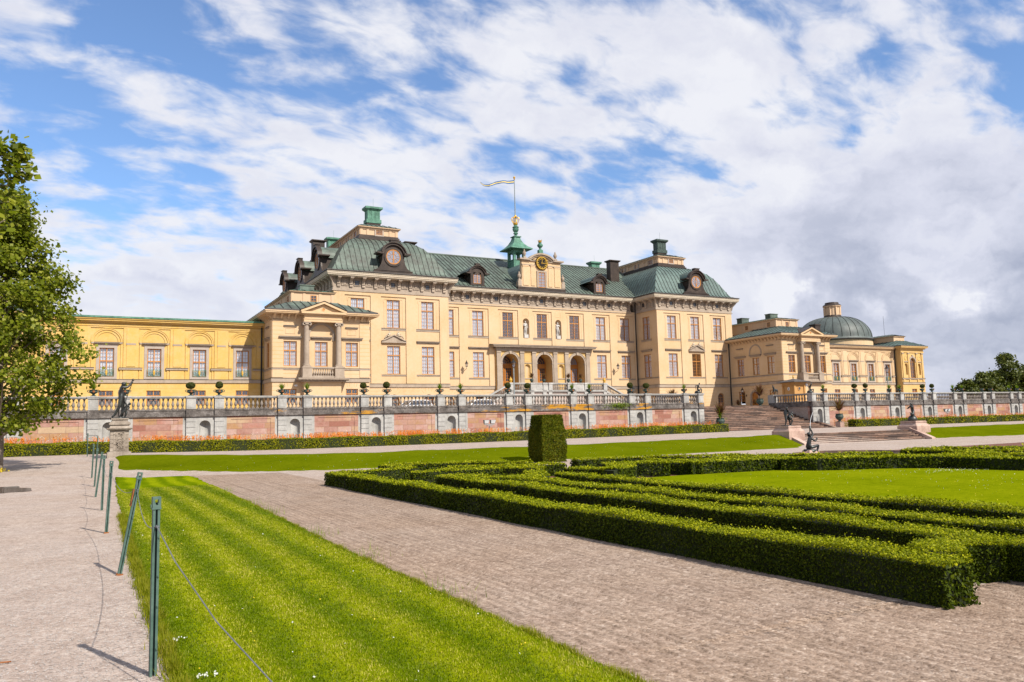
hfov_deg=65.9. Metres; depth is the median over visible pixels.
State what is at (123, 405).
bronze statue
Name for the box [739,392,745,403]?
window
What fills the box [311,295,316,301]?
window
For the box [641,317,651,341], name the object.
window
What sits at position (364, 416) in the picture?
terrace wall
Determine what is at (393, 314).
window
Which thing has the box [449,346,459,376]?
window
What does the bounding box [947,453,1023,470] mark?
box hedge
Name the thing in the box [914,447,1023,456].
box hedge
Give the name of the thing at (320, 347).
window
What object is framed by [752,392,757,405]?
arched door
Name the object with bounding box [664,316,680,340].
window
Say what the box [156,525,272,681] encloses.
barrier wire
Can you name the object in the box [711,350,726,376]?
window
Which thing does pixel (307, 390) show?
urn planter
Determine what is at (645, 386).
urn planter
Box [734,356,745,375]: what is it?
window
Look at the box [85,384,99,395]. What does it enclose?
urn planter
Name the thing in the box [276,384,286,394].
urn planter
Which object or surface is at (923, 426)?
pedestal
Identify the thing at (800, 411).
terrace
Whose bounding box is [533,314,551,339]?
window
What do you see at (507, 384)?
urn planter
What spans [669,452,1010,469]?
box hedge
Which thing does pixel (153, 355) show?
window
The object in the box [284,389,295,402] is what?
window
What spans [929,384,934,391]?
urn planter
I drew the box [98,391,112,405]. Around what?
window
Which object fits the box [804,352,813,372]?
window
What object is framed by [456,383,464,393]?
urn planter
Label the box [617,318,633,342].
window
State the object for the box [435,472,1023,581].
box hedge
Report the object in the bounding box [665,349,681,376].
window
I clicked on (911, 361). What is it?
window
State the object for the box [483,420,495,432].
floodlight
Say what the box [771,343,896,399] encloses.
palace wing
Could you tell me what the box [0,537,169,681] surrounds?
loose gravel
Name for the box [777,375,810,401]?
guard booth
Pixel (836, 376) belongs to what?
window
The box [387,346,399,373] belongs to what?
window
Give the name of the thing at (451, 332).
window
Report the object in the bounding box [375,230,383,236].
window
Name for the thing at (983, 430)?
grass bank
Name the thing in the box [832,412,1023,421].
orange flowers
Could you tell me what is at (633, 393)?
bronze statue
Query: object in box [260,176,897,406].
palace
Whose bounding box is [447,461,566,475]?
box hedge
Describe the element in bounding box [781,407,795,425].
bronze statue
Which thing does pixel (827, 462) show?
box hedge
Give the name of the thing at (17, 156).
linden tree
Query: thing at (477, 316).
window
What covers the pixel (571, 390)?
urn planter
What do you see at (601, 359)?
window
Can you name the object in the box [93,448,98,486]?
barrier post
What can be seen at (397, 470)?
box hedge
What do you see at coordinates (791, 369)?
window
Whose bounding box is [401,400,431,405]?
parked car
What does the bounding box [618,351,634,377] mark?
window
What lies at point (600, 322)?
window
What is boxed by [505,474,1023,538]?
box hedge
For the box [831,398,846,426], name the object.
cordyline urn
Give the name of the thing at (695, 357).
window
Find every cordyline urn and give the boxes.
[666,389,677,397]
[709,401,726,423]
[752,383,767,405]
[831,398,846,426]
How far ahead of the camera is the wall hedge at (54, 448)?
48.02 m
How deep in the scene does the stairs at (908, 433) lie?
51.41 m
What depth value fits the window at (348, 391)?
77.42 m
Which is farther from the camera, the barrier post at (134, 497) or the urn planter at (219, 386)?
the urn planter at (219, 386)
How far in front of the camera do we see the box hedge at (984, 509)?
12.27 m
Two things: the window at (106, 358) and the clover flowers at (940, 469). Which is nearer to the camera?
the clover flowers at (940, 469)
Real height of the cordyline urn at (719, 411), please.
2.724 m
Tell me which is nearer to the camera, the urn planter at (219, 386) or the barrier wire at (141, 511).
the barrier wire at (141, 511)
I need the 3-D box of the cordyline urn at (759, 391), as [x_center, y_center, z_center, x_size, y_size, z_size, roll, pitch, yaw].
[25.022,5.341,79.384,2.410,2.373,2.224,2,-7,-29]
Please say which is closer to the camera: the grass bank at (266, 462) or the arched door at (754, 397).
the grass bank at (266, 462)
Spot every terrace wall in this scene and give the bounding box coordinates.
[3,393,704,444]
[768,392,1023,426]
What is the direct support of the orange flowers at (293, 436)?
attached to the flower bed foliage
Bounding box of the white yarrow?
[173,636,215,677]
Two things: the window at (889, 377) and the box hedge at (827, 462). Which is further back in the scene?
the window at (889, 377)
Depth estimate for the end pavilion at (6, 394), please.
66.16 m
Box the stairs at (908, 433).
[792,428,935,444]
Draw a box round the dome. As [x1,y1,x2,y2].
[803,302,874,344]
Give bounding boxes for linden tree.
[0,129,41,238]
[0,178,109,468]
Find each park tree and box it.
[954,378,983,398]
[972,371,1002,397]
[987,370,1010,395]
[989,352,1023,398]
[1011,364,1023,391]
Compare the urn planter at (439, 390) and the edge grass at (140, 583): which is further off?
the urn planter at (439, 390)
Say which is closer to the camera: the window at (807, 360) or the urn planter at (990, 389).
the urn planter at (990, 389)
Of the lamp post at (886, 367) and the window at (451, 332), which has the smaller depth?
the window at (451, 332)
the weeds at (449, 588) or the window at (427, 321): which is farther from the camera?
the window at (427, 321)
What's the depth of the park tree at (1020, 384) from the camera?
295.62 m
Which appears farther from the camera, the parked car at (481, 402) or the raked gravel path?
the parked car at (481, 402)
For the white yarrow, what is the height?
0.030 m
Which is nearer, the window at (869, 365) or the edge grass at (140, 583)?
the edge grass at (140, 583)
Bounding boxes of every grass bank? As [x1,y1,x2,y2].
[115,435,801,471]
[927,424,1023,437]
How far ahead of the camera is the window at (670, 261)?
116.97 m
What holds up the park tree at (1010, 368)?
on the ground at (60, 501)
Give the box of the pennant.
[480,180,513,186]
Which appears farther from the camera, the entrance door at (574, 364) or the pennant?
the pennant
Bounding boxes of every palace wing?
[30,314,264,410]
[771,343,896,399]
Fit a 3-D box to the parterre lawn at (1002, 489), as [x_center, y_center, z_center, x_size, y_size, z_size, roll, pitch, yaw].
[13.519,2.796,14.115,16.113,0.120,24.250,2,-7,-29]
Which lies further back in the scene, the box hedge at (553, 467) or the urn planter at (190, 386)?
the urn planter at (190, 386)
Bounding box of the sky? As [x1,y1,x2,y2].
[0,0,1023,404]
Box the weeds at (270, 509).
[263,505,284,513]
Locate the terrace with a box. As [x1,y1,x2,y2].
[103,406,807,424]
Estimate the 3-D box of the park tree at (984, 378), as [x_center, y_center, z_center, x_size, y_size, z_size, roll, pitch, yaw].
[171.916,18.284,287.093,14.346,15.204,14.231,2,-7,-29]
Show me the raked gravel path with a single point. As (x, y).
(664, 617)
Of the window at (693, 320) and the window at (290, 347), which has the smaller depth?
the window at (290, 347)
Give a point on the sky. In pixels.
(866, 157)
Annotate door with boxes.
[503,355,512,390]
[537,356,545,382]
[570,357,577,382]
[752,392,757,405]
[785,392,792,401]
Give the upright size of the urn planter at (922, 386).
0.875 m
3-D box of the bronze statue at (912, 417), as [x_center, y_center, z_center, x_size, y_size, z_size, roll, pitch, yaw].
[27.834,4.927,54.847,0.848,1.234,0.647,2,-7,-29]
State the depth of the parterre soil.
38.95 m
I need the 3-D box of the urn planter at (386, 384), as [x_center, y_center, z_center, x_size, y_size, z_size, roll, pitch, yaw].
[-8.671,3.261,54.559,0.539,0.944,0.538,-3,-6,17]
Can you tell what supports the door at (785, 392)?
in the guard booth
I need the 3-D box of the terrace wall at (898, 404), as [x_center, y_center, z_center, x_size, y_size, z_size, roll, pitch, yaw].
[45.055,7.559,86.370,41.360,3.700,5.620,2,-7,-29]
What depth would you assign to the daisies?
6.71 m
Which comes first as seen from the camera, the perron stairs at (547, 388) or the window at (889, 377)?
the perron stairs at (547, 388)
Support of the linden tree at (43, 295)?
on the ground at (60, 501)
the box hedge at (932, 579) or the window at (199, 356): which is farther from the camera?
the window at (199, 356)
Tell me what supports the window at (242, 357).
in the palace wing at (152, 356)
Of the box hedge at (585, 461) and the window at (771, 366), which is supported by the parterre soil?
the box hedge at (585, 461)
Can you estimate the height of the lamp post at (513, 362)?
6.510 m
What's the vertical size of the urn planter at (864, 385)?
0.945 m
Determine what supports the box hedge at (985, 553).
on the ground at (60, 501)
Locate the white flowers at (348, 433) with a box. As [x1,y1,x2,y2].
[5,421,703,442]
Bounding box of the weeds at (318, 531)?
[300,523,339,536]
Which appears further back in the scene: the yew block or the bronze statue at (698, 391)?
the bronze statue at (698, 391)
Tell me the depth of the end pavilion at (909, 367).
123.30 m
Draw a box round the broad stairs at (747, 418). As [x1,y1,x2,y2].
[704,405,836,430]
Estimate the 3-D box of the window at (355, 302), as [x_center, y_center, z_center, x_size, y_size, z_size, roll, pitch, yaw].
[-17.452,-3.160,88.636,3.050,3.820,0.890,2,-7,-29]
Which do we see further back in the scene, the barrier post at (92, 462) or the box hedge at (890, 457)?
the barrier post at (92, 462)
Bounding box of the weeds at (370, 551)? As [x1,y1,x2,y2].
[352,543,402,560]
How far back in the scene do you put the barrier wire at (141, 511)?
7.89 m
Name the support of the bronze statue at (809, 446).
on the fountain basin
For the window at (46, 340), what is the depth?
68.80 m
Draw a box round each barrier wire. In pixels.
[137,490,151,527]
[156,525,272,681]
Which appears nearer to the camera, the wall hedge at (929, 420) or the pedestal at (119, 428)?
the pedestal at (119, 428)
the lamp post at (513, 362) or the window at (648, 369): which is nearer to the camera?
the lamp post at (513, 362)
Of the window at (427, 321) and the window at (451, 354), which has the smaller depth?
the window at (427, 321)
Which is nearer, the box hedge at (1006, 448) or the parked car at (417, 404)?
the box hedge at (1006, 448)
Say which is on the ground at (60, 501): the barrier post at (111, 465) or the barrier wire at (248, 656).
the barrier post at (111, 465)
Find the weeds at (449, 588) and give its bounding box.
[413,567,486,602]
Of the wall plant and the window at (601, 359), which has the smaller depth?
the wall plant
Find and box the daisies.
[142,528,632,677]
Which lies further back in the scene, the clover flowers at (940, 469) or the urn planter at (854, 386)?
the urn planter at (854, 386)
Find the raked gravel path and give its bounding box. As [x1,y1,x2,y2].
[193,472,1023,681]
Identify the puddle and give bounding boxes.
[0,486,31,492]
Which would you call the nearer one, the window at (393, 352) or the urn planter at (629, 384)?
the urn planter at (629, 384)
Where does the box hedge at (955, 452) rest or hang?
on the parterre soil
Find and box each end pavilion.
[0,276,30,409]
[873,320,927,399]
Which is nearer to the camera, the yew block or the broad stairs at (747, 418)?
the yew block
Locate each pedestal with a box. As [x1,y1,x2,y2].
[106,418,131,457]
[772,425,804,439]
[897,421,930,432]
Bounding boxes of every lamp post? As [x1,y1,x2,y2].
[511,358,515,403]
[884,364,888,391]
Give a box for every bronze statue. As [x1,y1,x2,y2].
[110,379,133,418]
[624,385,638,402]
[694,383,701,392]
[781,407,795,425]
[804,426,818,452]
[807,382,813,392]
[907,403,917,420]
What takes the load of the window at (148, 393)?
in the palace wing at (152, 356)
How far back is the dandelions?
7.54 m
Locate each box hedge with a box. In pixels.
[324,471,980,609]
[339,459,533,479]
[409,464,547,483]
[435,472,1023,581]
[446,469,549,479]
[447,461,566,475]
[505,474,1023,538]
[554,471,1023,520]
[563,458,705,476]
[570,450,892,467]
[642,450,999,460]
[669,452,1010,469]
[682,455,777,474]
[781,453,869,470]
[876,452,909,468]
[900,443,1023,453]
[907,532,1010,594]
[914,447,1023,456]
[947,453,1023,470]
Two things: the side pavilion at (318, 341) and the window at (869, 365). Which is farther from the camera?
the window at (869, 365)
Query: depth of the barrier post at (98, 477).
20.96 m
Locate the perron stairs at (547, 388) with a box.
[482,382,624,403]
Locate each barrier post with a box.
[91,444,94,477]
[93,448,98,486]
[95,452,102,496]
[101,455,105,510]
[104,461,113,533]
[115,472,142,575]
[148,496,161,676]
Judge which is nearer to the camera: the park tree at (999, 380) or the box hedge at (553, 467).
the box hedge at (553, 467)
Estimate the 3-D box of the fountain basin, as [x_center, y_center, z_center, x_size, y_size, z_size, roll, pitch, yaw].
[14.413,4.754,32.984,5.100,0.200,5.100,2,-7,-29]
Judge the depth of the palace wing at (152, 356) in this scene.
72.88 m
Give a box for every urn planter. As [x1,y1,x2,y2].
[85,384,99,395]
[185,382,196,395]
[213,381,224,395]
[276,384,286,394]
[302,382,311,394]
[359,382,368,394]
[382,381,390,394]
[435,383,444,394]
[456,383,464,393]
[504,382,511,393]
[523,383,530,393]
[568,383,574,393]
[586,383,592,393]
[627,382,632,393]
[643,383,648,393]
[681,385,686,392]
[851,384,856,392]
[862,383,867,392]
[920,384,924,391]
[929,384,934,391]
[987,384,992,391]
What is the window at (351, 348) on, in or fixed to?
in the side pavilion at (318, 341)
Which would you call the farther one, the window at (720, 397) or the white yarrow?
the window at (720, 397)
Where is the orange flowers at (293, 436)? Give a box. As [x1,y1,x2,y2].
[4,420,713,443]
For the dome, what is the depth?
124.17 m
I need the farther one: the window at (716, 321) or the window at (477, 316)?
the window at (716, 321)
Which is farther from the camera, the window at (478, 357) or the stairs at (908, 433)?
the window at (478, 357)
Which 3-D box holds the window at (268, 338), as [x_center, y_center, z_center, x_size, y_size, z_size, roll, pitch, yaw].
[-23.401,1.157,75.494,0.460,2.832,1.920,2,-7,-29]
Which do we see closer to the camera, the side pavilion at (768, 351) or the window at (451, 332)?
the window at (451, 332)
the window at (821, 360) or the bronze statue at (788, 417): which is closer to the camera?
the bronze statue at (788, 417)
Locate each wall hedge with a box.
[3,423,728,456]
[847,414,1023,426]
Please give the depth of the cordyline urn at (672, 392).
72.48 m
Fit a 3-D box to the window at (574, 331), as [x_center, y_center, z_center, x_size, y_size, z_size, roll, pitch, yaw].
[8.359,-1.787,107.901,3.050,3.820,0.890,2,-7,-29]
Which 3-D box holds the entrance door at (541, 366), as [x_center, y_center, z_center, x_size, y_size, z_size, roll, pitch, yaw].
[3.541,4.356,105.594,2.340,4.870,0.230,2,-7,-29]
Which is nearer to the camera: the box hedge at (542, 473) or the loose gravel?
the loose gravel
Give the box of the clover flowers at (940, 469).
[763,468,1012,489]
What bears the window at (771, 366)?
in the side pavilion at (768, 351)
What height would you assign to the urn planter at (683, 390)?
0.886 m
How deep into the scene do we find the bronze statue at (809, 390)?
74.65 m
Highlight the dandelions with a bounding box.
[147,494,525,668]
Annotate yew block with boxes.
[527,414,567,461]
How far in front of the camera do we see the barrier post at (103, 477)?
17.20 m
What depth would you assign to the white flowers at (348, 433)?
51.12 m
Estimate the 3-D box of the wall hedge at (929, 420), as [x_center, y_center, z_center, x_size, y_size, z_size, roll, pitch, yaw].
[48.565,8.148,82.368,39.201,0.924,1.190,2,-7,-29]
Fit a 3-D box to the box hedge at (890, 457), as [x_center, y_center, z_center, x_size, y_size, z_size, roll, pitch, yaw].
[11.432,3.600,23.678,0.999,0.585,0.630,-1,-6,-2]
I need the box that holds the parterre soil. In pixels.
[550,442,1023,477]
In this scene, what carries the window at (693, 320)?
in the palace
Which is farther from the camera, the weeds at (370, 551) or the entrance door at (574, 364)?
the entrance door at (574, 364)
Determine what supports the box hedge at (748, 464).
on the parterre soil
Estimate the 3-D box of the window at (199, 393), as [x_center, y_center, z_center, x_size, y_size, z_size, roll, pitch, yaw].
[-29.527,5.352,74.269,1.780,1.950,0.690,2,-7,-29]
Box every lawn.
[115,476,636,681]
[649,468,1023,509]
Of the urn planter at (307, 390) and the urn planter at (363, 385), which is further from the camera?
the urn planter at (363, 385)
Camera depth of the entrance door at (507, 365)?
103.40 m
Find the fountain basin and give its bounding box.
[794,450,899,453]
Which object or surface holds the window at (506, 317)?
in the palace
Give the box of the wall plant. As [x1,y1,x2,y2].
[605,402,631,409]
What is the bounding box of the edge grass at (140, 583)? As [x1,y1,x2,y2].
[116,510,212,681]
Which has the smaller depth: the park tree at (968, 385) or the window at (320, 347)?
the window at (320, 347)
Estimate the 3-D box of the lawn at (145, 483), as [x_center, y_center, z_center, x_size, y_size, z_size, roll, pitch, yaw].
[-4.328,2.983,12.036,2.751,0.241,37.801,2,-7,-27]
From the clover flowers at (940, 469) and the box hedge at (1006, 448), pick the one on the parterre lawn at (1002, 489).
the clover flowers at (940, 469)
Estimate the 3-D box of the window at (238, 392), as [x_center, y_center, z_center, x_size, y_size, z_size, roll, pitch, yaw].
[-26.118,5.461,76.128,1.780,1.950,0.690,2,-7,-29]
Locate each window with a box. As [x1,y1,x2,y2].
[46,340,63,374]
[95,342,119,375]
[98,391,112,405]
[143,343,166,376]
[146,391,159,405]
[188,344,210,376]
[192,391,204,404]
[232,345,253,376]
[236,390,247,404]
[263,337,269,367]
[279,336,301,365]
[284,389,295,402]
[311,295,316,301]
[311,337,332,366]
[341,338,362,366]
[346,389,357,402]
[351,298,370,329]
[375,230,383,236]
[381,300,405,330]
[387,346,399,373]
[416,302,439,331]
[416,341,439,374]
[449,310,458,336]
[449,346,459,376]
[468,311,488,337]
[468,347,489,377]
[498,312,518,338]
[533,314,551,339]
[566,316,584,340]
[593,317,610,341]
[593,350,610,377]
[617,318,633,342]
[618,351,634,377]
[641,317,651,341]
[641,349,651,377]
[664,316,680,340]
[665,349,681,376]
[668,259,673,263]
[688,317,703,341]
[692,354,700,376]
[711,318,723,341]
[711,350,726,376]
[718,393,723,405]
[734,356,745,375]
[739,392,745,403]
[749,354,760,374]
[763,352,775,373]
[786,351,797,371]
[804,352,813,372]
[820,352,828,372]
[831,360,840,380]
[849,360,858,380]
[866,360,874,380]
[883,361,891,380]
[910,358,914,377]
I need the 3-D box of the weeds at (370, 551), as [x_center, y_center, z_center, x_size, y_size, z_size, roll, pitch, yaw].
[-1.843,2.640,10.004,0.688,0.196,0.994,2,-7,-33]
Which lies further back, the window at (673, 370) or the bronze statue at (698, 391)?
the window at (673, 370)
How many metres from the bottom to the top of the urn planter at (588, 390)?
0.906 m
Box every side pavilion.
[247,284,379,407]
[724,313,837,405]
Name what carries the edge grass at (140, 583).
on the ground at (60, 501)
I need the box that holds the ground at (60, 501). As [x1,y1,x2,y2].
[0,421,1023,681]
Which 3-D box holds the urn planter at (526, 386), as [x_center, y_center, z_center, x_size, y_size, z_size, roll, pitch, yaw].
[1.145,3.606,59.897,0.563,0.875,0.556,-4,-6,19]
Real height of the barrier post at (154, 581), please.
1.200 m
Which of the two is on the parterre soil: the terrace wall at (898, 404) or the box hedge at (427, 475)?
the box hedge at (427, 475)
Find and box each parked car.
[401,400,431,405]
[467,399,495,404]
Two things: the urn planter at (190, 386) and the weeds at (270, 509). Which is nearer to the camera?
the weeds at (270, 509)
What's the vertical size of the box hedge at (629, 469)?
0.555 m
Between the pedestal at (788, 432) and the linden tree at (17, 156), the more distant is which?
the pedestal at (788, 432)
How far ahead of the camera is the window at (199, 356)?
74.39 m
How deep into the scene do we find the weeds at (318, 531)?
12.12 m

